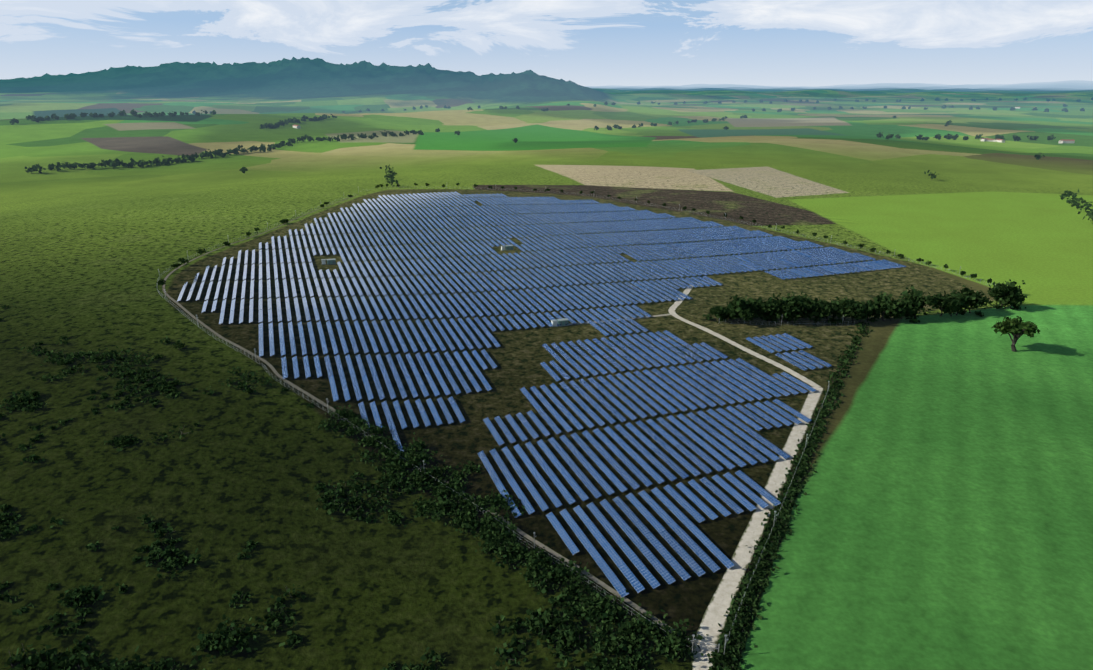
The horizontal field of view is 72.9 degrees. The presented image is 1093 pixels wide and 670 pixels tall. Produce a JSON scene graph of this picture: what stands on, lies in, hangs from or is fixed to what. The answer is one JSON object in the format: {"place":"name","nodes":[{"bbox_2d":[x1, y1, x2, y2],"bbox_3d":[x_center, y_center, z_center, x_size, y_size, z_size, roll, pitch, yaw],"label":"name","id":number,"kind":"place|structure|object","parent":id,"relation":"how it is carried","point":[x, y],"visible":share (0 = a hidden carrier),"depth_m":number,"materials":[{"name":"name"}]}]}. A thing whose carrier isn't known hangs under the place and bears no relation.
{"place":"outdoors","nodes":[
{"label":"outdoors","id":0,"kind":"place"},
{"bbox_2d":[162,195,823,669],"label":"dirt road","id":1,"kind":"structure","parent":0,"point":[720,601],"depth_m":211.00,"materials":[{"name":"beige gravel"}]},
{"bbox_2d":[0,57,1092,669],"bbox_3d":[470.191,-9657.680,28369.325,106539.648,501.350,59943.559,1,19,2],"label":"ground","id":2,"kind":"structure","parent":0,"point":[942,519],"depth_m":318.93,"materials":[{"name":"green plant"}]},
{"bbox_2d":[321,259,335,264],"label":"inverter cabin","id":3,"kind":"object","parent":2,"relation":"on","point":[330,261],"visible":1,"depth_m":478.03,"materials":[{"name":"grey metal"}]},
{"bbox_2d":[501,245,513,250],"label":"inverter cabin","id":4,"kind":"object","parent":2,"relation":"on","point":[509,247],"visible":0.98,"depth_m":533.29,"materials":[{"name":"grey metal"}]},
{"bbox_2d":[0,182,1021,669],"bbox_3d":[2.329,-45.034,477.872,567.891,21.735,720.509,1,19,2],"label":"hedge shrubs","id":5,"kind":"object","parent":2,"relation":"on","point":[498,536],"visible":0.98,"depth_m":195.72,"materials":[{"name":"green plant"}]},
{"bbox_2d":[177,191,905,596],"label":"solar tables","id":6,"kind":"object","parent":2,"relation":"on","point":[785,245],"visible":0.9,"depth_m":353.00,"materials":[{"name":"blue"}]},
{"bbox_2d":[9,97,1092,223],"bbox_3d":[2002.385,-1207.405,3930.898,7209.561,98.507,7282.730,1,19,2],"label":"trees","id":7,"kind":"object","parent":2,"relation":"on","point":[157,161],"visible":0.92,"depth_m":1766.56,"materials":[{"name":"green plant"}]},
{"bbox_2d":[551,318,568,326],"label":"inverter cabin","id":8,"kind":"object","parent":2,"relation":"on","point":[563,322],"visible":0.94,"depth_m":378.20,"materials":[{"name":"grey metal"}]},
{"bbox_2d":[157,186,993,654],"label":"perimeter fence","id":9,"kind":"object","parent":2,"relation":"on","point":[475,504],"visible":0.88,"depth_m":303.80,"materials":[{"name":"silver metal"}]},
{"bbox_2d":[292,107,1074,143],"bbox_3d":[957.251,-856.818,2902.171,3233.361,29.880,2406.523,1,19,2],"label":"farm buildings","id":10,"kind":"structure","parent":2,"relation":"on","point":[1061,141],"depth_m":1803.54,"materials":[{"name":"beige"}]},
{"bbox_2d":[688,638,719,651],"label":"entrance gate","id":11,"kind":"structure","parent":2,"relation":"on","point":[704,646],"depth_m":162.66,"materials":[{"name":"silver metal"}]},
{"bbox_2d":[703,279,1026,324],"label":"tree line","id":12,"kind":"object","parent":2,"relation":"on","point":[789,308],"visible":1,"depth_m":392.16,"materials":[{"name":"green plant"}]},
{"bbox_2d":[991,316,1040,351],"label":"lone tree","id":13,"kind":"object","parent":2,"relation":"on","point":[1016,328],"visible":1,"depth_m":350.56,"materials":[{"name":"green plant"}]},
{"bbox_2d":[0,0,1092,85],"label":"sky","id":14,"kind":"structure","parent":0,"point":[581,42],"materials":[{"name":"blue"}]}
]}

